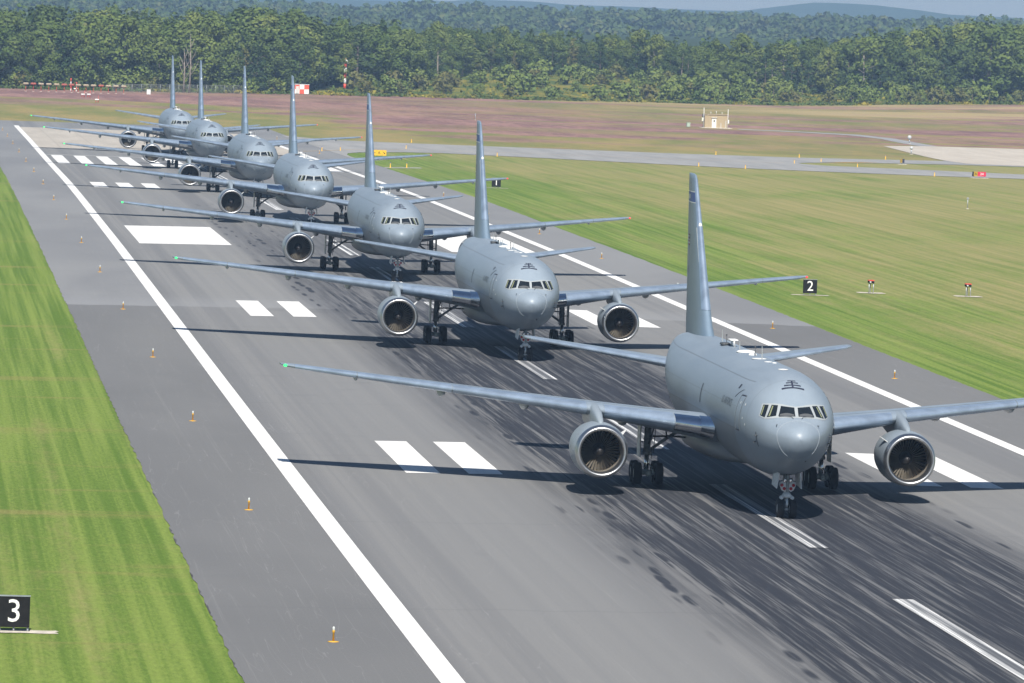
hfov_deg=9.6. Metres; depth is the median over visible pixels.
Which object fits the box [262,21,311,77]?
leafy tree
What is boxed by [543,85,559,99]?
bush
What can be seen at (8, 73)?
bush
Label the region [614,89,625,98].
bush
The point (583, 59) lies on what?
pine tree
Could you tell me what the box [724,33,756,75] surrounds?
leafy tree
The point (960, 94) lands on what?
bush
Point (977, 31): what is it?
leafy tree
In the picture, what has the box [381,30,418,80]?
leafy tree
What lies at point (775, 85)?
bush
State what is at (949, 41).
pine tree
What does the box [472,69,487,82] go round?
bush
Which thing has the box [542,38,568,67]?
leafy tree
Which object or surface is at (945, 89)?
bush
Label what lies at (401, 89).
bush
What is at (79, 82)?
bush
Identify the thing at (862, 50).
birch tree
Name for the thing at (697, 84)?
bush
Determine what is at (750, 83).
bush
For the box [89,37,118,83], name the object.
leafy tree
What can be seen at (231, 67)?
leafy tree
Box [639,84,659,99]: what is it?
bush
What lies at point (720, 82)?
bush
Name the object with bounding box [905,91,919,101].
bush
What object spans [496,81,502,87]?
bush
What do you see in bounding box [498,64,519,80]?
bush
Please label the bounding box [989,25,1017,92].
leafy tree
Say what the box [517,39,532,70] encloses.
leafy tree
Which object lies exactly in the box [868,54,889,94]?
pine tree
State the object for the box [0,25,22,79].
leafy tree
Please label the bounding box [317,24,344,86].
leafy tree
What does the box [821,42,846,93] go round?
leafy tree
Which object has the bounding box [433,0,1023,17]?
sky
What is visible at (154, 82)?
bush
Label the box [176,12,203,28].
leafy tree
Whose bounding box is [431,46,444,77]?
pine tree
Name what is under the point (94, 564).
ground
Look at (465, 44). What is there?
leafy tree
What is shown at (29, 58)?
leafy tree
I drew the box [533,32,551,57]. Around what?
leafy tree
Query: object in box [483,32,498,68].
leafy tree
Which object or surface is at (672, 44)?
leafy tree
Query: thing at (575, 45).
leafy tree
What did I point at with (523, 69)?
bush
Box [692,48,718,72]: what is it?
leafy tree
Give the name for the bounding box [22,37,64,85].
leafy tree
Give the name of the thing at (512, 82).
bush
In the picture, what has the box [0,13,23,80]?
leafy tree
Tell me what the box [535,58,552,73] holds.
bush
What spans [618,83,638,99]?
bush
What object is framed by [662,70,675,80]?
bush
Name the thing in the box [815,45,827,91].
leafy tree
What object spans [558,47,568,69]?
pine tree
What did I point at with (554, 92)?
bush
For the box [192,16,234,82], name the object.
leafy tree
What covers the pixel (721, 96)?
bush
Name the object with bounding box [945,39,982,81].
leafy tree
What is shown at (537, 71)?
bush
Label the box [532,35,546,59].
pine tree
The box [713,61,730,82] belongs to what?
leafy tree
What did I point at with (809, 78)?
pine tree
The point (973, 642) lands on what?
line
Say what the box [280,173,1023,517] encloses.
tanker aircraft
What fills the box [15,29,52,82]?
leafy tree
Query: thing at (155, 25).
leafy tree
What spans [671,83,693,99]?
bush
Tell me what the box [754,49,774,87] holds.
pine tree
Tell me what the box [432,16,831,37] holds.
wooded hill
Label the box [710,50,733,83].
leafy tree
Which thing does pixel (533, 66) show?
bush
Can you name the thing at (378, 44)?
leafy tree
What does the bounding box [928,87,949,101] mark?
bush
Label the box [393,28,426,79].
leafy tree
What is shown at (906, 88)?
bush
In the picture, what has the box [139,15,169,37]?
leafy tree
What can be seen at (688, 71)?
pine tree
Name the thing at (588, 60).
pine tree
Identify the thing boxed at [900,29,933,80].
leafy tree
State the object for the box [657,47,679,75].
leafy tree
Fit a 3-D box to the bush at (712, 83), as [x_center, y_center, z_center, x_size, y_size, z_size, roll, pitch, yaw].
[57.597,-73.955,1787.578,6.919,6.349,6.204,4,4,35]
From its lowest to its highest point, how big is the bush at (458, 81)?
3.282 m
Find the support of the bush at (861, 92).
on the ground
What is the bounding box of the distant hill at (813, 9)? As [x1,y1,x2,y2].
[234,0,1023,20]
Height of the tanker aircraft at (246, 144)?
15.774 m
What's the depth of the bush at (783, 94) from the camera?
1791.93 m
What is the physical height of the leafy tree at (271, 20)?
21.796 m
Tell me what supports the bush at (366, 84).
on the ground
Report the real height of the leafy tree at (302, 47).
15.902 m
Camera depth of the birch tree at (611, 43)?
1898.89 m
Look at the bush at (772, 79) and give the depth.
1832.01 m
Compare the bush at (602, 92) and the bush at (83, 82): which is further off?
the bush at (602, 92)
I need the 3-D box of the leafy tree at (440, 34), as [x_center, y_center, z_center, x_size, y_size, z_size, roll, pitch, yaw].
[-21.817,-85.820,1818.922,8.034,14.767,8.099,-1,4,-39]
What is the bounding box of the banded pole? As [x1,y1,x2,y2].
[343,58,348,88]
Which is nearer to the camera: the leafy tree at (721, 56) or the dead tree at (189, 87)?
the dead tree at (189, 87)
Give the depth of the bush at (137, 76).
1624.59 m
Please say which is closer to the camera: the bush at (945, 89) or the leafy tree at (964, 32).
the bush at (945, 89)
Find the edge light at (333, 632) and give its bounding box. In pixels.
[328,626,338,642]
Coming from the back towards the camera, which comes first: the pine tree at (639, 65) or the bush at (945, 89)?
the pine tree at (639, 65)
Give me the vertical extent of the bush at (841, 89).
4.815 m
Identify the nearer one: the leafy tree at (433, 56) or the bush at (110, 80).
the bush at (110, 80)
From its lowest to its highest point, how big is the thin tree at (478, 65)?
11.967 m
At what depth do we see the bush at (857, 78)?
1815.54 m
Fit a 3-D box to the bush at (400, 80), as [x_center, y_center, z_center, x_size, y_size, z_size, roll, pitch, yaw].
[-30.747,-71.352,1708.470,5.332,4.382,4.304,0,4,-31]
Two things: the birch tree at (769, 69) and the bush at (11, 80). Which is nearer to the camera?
the bush at (11, 80)
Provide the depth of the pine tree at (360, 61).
1718.71 m
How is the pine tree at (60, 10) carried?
on the ground
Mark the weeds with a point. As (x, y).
(569, 98)
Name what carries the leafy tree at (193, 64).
on the ground
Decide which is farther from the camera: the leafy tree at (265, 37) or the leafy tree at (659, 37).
the leafy tree at (659, 37)
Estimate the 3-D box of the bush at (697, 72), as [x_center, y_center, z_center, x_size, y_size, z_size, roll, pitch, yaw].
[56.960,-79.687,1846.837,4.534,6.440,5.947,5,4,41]
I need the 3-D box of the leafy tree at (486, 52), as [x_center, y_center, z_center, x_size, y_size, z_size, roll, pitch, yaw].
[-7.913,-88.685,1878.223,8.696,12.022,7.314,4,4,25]
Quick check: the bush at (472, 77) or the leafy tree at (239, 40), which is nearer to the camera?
the leafy tree at (239, 40)
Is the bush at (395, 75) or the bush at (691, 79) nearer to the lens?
the bush at (395, 75)
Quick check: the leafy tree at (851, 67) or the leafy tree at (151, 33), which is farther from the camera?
the leafy tree at (851, 67)
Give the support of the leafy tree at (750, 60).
on the ground
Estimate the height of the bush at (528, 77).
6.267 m
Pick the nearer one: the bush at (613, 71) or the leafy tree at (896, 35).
the bush at (613, 71)
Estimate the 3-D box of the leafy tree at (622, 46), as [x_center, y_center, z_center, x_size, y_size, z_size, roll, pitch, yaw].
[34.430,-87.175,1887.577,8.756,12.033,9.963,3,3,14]
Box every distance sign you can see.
[0,595,58,633]
[492,180,500,186]
[792,279,827,295]
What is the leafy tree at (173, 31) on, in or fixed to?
on the ground
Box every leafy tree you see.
[0,8,24,19]
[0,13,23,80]
[0,17,33,84]
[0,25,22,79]
[9,30,41,85]
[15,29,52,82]
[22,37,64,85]
[27,4,71,28]
[28,17,78,84]
[52,25,81,79]
[57,25,107,84]
[67,15,96,34]
[75,15,133,73]
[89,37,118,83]
[90,9,111,21]
[95,14,154,88]
[121,23,154,74]
[132,48,152,86]
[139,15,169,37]
[141,35,181,87]
[148,22,163,53]
[156,20,200,81]
[174,27,213,89]
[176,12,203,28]
[178,48,206,88]
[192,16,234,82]
[202,10,239,41]
[209,41,243,91]
[218,32,250,73]
[225,5,272,46]
[237,25,260,65]
[245,26,284,89]
[249,14,288,76]
[256,39,290,90]
[262,8,292,19]
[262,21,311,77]
[274,10,315,83]
[284,10,334,81]
[284,38,315,90]
[295,25,323,80]
[310,28,334,87]
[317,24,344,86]
[323,25,360,84]
[333,43,356,85]
[335,39,364,84]
[345,22,374,33]
[351,27,391,58]
[354,32,393,79]
[365,25,394,57]
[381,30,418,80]
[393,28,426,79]
[407,42,429,76]
[410,34,430,78]
[415,43,437,79]
[419,31,441,71]
[423,21,451,41]
[434,29,451,66]
[440,42,464,73]
[447,27,475,71]
[450,36,481,76]
[464,29,483,71]
[474,32,492,71]
[480,34,496,70]
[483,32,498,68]
[492,48,506,70]
[494,25,511,47]
[496,35,525,72]
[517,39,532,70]
[520,46,543,66]
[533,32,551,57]
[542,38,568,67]
[550,33,566,61]
[567,44,584,65]
[581,42,597,66]
[592,46,612,67]
[600,34,620,63]
[609,49,625,74]
[610,40,635,75]
[630,39,651,74]
[646,34,668,72]
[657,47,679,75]
[664,40,676,69]
[672,43,691,75]
[685,45,711,76]
[686,46,696,70]
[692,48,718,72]
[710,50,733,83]
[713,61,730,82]
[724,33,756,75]
[728,62,750,85]
[732,53,757,80]
[758,42,782,85]
[776,46,800,83]
[798,43,818,77]
[798,56,833,91]
[805,36,826,47]
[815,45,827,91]
[815,47,838,91]
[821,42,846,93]
[834,38,851,46]
[834,42,865,85]
[841,37,891,92]
[867,37,904,79]
[878,39,910,89]
[884,31,909,40]
[895,48,935,91]
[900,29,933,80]
[914,58,945,91]
[919,25,948,58]
[920,46,941,90]
[939,43,977,93]
[944,22,969,38]
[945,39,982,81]
[951,23,977,96]
[952,25,1023,99]
[970,24,1002,85]
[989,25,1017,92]
[989,40,1023,95]
[1004,32,1023,91]
[1008,25,1023,96]
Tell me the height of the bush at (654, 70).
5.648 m
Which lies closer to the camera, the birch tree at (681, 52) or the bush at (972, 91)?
the bush at (972, 91)
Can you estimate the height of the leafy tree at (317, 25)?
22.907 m
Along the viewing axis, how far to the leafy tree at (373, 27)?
1745.35 m
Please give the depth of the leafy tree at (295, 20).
1685.04 m
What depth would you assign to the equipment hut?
1431.82 m
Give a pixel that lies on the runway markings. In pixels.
(406, 455)
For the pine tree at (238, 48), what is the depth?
1653.24 m
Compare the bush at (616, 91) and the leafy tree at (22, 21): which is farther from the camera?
the bush at (616, 91)
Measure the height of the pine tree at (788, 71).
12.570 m
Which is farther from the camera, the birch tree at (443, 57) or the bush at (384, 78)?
the birch tree at (443, 57)
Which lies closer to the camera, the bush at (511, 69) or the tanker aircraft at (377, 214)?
the tanker aircraft at (377, 214)
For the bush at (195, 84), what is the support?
on the ground
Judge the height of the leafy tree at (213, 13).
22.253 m
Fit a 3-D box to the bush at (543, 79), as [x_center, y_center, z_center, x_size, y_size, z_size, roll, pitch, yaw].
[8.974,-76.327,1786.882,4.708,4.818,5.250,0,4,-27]
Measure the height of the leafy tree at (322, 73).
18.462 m
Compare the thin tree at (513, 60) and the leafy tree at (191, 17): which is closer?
the leafy tree at (191, 17)
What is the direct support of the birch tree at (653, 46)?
on the ground
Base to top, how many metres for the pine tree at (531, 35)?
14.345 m
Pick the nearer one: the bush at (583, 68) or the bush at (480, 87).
the bush at (480, 87)
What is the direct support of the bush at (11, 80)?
on the ground
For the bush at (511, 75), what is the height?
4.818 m
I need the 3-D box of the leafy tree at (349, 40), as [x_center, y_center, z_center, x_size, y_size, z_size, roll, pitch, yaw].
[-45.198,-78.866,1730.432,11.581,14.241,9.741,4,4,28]
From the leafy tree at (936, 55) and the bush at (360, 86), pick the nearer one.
the bush at (360, 86)
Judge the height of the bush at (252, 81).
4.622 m
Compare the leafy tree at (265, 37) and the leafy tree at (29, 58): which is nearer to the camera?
the leafy tree at (29, 58)
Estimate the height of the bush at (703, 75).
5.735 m
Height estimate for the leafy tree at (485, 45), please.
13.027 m
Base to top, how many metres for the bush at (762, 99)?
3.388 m
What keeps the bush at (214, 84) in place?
on the ground
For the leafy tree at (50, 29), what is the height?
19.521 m
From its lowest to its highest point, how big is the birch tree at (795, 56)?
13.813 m
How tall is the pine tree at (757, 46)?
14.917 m
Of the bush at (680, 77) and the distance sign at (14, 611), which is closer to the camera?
the distance sign at (14, 611)
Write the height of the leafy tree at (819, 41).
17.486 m
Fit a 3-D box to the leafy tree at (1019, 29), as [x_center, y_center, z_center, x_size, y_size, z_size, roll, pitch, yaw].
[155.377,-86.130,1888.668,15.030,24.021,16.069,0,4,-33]
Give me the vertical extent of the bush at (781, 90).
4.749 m
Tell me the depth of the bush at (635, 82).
1808.06 m
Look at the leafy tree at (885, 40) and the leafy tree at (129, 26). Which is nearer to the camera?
the leafy tree at (129, 26)
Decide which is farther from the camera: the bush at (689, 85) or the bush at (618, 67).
the bush at (618, 67)
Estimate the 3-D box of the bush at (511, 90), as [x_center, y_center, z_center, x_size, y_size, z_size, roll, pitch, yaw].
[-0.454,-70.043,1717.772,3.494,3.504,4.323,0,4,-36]
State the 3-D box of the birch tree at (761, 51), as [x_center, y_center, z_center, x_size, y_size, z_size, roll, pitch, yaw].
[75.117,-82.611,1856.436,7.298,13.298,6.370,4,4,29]
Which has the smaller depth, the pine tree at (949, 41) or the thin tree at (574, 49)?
the pine tree at (949, 41)
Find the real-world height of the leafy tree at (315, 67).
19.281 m
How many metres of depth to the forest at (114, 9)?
1918.26 m
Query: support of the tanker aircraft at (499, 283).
on the runway
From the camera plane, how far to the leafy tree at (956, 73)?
1851.82 m
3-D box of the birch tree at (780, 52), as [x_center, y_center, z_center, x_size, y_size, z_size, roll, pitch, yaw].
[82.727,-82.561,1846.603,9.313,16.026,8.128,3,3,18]
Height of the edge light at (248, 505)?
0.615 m
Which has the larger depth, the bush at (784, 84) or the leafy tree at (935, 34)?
the leafy tree at (935, 34)
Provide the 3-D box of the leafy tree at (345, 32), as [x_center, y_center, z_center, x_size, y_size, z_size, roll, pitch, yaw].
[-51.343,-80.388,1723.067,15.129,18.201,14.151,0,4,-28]
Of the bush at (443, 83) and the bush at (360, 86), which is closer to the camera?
the bush at (360, 86)
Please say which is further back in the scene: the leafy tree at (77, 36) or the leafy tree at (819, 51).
the leafy tree at (819, 51)
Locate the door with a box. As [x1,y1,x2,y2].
[712,119,715,127]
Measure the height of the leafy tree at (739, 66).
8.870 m
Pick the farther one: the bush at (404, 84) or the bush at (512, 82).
the bush at (512, 82)
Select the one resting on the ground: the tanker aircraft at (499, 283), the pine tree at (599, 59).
the pine tree at (599, 59)
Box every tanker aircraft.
[30,55,317,154]
[42,60,361,171]
[63,66,431,196]
[84,75,508,222]
[119,93,630,280]
[172,120,807,360]
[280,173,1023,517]
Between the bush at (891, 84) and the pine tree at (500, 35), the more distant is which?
the pine tree at (500, 35)
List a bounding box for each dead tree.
[180,49,191,92]
[186,38,197,92]
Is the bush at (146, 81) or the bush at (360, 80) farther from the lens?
the bush at (360, 80)
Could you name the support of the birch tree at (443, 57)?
on the ground
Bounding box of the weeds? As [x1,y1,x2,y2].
[0,71,1023,105]
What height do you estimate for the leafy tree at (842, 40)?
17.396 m
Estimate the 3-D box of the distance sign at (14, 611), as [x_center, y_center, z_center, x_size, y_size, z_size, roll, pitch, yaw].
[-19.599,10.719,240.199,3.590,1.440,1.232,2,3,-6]
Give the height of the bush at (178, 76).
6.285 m
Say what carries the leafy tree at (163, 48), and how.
on the ground
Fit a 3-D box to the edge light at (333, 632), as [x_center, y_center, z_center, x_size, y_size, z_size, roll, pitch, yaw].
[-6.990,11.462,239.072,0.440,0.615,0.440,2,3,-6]
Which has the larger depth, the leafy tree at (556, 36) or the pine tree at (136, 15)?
the leafy tree at (556, 36)
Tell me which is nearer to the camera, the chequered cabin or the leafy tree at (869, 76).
the chequered cabin
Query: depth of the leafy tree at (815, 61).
1848.13 m
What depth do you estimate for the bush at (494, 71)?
1815.31 m
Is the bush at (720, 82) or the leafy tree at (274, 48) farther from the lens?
the bush at (720, 82)
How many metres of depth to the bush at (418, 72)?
1736.00 m
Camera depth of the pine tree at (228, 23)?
1658.80 m
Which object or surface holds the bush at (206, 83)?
on the ground
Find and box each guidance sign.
[374,150,385,156]
[969,172,985,177]
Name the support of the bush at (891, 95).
on the ground
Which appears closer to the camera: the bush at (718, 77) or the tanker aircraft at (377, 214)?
the tanker aircraft at (377, 214)
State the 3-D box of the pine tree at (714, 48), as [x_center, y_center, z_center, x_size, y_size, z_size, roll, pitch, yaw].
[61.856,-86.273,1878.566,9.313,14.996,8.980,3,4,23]
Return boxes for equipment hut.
[700,111,731,128]
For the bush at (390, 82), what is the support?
on the ground
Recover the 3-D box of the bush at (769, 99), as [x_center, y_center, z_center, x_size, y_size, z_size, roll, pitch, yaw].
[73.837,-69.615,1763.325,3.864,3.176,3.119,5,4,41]
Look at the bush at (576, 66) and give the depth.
1863.22 m
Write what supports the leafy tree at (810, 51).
on the ground
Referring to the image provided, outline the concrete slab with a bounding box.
[20,127,288,154]
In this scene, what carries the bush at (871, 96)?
on the ground
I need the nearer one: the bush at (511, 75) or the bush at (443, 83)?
the bush at (443, 83)
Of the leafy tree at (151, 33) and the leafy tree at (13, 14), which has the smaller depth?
the leafy tree at (13, 14)
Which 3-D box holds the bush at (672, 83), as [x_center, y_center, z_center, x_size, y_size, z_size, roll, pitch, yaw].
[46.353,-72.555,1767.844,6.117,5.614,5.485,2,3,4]
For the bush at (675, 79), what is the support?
on the ground
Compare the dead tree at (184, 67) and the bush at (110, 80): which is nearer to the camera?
the bush at (110, 80)
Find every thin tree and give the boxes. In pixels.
[241,48,254,77]
[467,39,481,72]
[486,42,496,70]
[511,51,518,68]
[563,38,580,66]
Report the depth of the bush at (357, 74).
1711.18 m
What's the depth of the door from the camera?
1431.62 m
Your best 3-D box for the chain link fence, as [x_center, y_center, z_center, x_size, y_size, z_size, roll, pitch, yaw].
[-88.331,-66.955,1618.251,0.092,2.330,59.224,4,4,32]
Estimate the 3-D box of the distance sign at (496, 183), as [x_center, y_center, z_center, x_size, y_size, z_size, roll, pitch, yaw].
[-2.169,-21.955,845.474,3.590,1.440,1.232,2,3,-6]
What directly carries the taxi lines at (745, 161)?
on the taxiway
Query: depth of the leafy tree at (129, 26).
1626.23 m
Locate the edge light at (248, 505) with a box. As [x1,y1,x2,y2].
[244,498,252,509]
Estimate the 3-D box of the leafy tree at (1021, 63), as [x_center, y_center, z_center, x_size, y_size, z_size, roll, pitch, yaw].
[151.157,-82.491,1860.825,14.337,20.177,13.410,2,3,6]
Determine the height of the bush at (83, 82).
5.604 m
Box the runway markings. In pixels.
[14,125,1023,682]
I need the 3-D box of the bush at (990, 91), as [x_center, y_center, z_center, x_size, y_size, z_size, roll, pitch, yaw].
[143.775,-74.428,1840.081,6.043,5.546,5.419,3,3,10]
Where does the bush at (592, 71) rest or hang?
on the ground
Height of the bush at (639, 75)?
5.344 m
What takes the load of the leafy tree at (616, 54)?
on the ground
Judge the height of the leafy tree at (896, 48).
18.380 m
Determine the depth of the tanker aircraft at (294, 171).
668.12 m
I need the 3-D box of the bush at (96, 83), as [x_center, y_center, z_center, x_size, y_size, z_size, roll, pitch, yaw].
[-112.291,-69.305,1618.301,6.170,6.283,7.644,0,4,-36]
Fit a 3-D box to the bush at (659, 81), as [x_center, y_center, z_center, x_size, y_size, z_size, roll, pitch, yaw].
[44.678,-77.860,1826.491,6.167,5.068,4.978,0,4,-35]
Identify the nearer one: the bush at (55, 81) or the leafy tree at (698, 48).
the bush at (55, 81)
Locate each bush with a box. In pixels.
[1,74,16,87]
[3,69,21,85]
[8,70,33,86]
[52,80,61,88]
[72,77,86,87]
[73,72,90,87]
[85,74,99,87]
[98,72,114,86]
[105,75,121,87]
[121,72,144,90]
[130,73,148,90]
[149,77,164,90]
[163,71,187,90]
[169,80,182,91]
[191,77,205,89]
[203,81,210,89]
[209,81,219,90]
[225,75,238,89]
[246,78,258,90]
[264,77,285,91]
[346,70,366,86]
[352,78,365,88]
[355,82,365,92]
[358,80,375,92]
[359,72,375,88]
[372,74,390,92]
[379,78,400,94]
[384,70,404,79]
[386,81,405,93]
[396,79,408,90]
[399,81,407,92]
[404,69,427,87]
[409,75,429,89]
[432,77,452,93]
[437,71,455,84]
[445,69,459,86]
[452,78,461,87]
[466,73,476,82]
[471,84,484,95]
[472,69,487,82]
[489,67,503,79]
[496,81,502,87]
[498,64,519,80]
[503,76,527,94]
[503,87,515,96]
[506,74,521,85]
[516,72,538,91]
[520,63,530,74]
[524,62,546,77]
[524,69,541,81]
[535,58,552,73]
[535,73,550,86]
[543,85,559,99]
[547,87,560,99]
[557,65,580,84]
[570,81,582,89]
[571,63,583,74]
[576,70,592,84]
[580,65,587,75]
[582,68,599,82]
[589,84,608,99]
[591,74,606,85]
[595,68,614,84]
[608,69,619,79]
[608,81,626,93]
[609,64,628,78]
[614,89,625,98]
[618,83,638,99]
[629,69,646,84]
[631,79,641,88]
[632,88,641,98]
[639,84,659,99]
[641,80,653,97]
[646,66,663,81]
[650,73,668,86]
[658,84,676,99]
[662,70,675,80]
[662,81,679,98]
[666,76,686,87]
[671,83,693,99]
[672,74,684,82]
[686,76,700,88]
[686,82,694,89]
[691,79,706,100]
[691,81,714,98]
[692,67,704,77]
[697,71,717,83]
[698,85,720,102]
[702,78,719,91]
[708,71,723,81]
[714,92,724,100]
[716,79,729,87]
[716,86,726,97]
[723,71,745,100]
[725,84,743,100]
[727,90,740,100]
[743,78,761,97]
[743,91,752,100]
[760,82,769,93]
[760,95,770,104]
[763,81,783,99]
[764,95,772,104]
[766,76,788,87]
[774,79,792,94]
[775,87,790,100]
[778,91,791,100]
[791,93,800,100]
[795,84,809,94]
[821,90,837,101]
[834,85,849,99]
[842,84,862,103]
[844,73,868,91]
[856,87,868,101]
[862,91,877,103]
[865,87,882,101]
[879,80,900,95]
[884,92,895,101]
[887,85,903,100]
[888,87,906,101]
[895,93,904,101]
[901,84,918,100]
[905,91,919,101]
[911,96,922,102]
[917,89,926,101]
[925,88,943,101]
[926,84,949,98]
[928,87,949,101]
[950,87,968,102]
[952,90,969,101]
[964,87,982,101]
[973,96,981,101]
[979,85,998,101]
[998,96,1006,101]
[1008,89,1023,101]
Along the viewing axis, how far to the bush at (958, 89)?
1817.66 m
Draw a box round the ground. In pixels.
[0,0,1023,682]
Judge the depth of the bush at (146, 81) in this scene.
1626.78 m
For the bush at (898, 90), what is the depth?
1805.23 m
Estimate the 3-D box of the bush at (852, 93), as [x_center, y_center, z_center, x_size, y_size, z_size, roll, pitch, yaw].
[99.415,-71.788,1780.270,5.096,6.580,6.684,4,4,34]
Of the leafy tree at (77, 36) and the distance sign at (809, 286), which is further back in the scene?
the leafy tree at (77, 36)
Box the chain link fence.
[114,84,242,93]
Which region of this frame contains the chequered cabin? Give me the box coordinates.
[294,84,308,93]
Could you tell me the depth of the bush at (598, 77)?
1816.17 m
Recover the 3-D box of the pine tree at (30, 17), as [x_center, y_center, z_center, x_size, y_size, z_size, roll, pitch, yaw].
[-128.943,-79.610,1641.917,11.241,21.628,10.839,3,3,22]
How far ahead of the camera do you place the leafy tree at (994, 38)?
1853.46 m
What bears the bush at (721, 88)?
on the ground
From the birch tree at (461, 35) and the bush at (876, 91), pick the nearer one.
the bush at (876, 91)
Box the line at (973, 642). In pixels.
[195,164,1023,679]
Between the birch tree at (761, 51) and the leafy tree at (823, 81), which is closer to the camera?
the leafy tree at (823, 81)
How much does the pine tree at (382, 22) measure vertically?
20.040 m
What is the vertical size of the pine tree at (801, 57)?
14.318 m
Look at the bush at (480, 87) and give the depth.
1714.21 m
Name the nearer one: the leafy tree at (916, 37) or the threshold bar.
the threshold bar
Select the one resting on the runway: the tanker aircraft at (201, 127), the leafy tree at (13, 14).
the tanker aircraft at (201, 127)
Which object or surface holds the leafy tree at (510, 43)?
on the ground
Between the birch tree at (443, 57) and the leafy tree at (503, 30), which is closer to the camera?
the birch tree at (443, 57)
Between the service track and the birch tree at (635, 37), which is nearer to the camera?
the service track
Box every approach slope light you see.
[858,280,884,293]
[954,283,979,296]
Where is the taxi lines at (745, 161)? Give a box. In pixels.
[323,150,877,162]
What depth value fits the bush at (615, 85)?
1760.11 m
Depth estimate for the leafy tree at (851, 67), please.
1840.04 m
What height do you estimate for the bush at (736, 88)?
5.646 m
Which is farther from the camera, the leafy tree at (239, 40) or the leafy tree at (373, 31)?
the leafy tree at (373, 31)
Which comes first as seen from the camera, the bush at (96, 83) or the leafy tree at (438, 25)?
the bush at (96, 83)
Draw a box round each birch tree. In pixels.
[432,39,447,73]
[454,32,470,55]
[599,38,617,60]
[628,28,649,55]
[647,41,663,67]
[677,47,688,74]
[711,40,728,55]
[748,60,763,81]
[749,48,770,80]
[765,58,781,78]
[771,42,800,79]
[781,50,798,72]
[851,36,878,80]
[961,37,984,80]
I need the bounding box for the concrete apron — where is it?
[885,146,1023,165]
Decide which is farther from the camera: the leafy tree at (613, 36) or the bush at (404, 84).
the leafy tree at (613, 36)
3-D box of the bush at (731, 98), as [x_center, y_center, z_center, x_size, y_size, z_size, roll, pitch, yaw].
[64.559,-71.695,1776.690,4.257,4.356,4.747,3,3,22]
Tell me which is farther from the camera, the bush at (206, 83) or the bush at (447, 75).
the bush at (447, 75)
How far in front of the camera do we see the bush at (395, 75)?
1722.02 m
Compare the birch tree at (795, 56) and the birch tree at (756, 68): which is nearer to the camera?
the birch tree at (756, 68)
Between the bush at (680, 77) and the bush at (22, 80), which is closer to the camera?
the bush at (22, 80)
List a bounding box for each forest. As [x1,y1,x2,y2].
[0,0,1023,42]
[0,3,1014,71]
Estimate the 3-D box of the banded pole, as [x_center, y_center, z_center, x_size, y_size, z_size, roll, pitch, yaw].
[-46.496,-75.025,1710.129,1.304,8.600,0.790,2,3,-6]
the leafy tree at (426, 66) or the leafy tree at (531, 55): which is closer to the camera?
the leafy tree at (426, 66)
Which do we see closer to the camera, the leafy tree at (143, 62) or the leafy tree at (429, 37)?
the leafy tree at (143, 62)
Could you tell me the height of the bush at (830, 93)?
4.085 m
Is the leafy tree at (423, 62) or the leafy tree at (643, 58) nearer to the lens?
the leafy tree at (423, 62)
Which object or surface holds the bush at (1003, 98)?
on the ground
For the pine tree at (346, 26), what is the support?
on the ground
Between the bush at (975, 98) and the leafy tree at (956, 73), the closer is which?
the bush at (975, 98)
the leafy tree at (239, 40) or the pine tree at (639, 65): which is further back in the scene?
the pine tree at (639, 65)
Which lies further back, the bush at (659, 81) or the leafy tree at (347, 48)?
the bush at (659, 81)
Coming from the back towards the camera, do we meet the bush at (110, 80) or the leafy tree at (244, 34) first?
the leafy tree at (244, 34)
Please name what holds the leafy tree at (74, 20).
on the ground
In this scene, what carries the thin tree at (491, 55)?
on the ground
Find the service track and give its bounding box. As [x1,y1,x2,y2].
[739,129,931,145]
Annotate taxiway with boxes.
[282,135,1023,178]
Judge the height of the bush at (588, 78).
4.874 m
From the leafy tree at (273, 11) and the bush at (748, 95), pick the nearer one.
the leafy tree at (273, 11)
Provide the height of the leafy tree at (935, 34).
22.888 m
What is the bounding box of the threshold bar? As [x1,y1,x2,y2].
[47,154,142,157]
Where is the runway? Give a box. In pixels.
[0,120,1023,682]
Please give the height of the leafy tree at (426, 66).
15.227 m
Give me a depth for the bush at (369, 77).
1715.07 m
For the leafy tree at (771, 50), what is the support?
on the ground
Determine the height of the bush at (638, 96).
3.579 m
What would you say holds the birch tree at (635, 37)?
on the ground
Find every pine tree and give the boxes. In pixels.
[26,5,36,25]
[47,26,70,86]
[50,5,69,38]
[130,11,139,21]
[224,19,240,76]
[231,44,248,84]
[246,39,269,90]
[334,23,349,82]
[341,25,380,83]
[378,18,388,81]
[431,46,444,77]
[488,32,504,68]
[523,28,537,60]
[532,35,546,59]
[545,40,560,74]
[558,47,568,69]
[574,47,586,70]
[581,41,591,67]
[589,39,609,73]
[627,41,645,76]
[683,54,695,79]
[709,37,722,54]
[752,41,761,72]
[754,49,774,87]
[782,54,796,89]
[791,47,806,91]
[801,56,817,93]
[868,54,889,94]
[934,51,954,93]
[938,27,963,90]
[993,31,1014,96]
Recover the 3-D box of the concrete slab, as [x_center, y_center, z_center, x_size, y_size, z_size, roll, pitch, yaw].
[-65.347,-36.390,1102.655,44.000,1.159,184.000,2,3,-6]
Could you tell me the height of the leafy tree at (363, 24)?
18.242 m

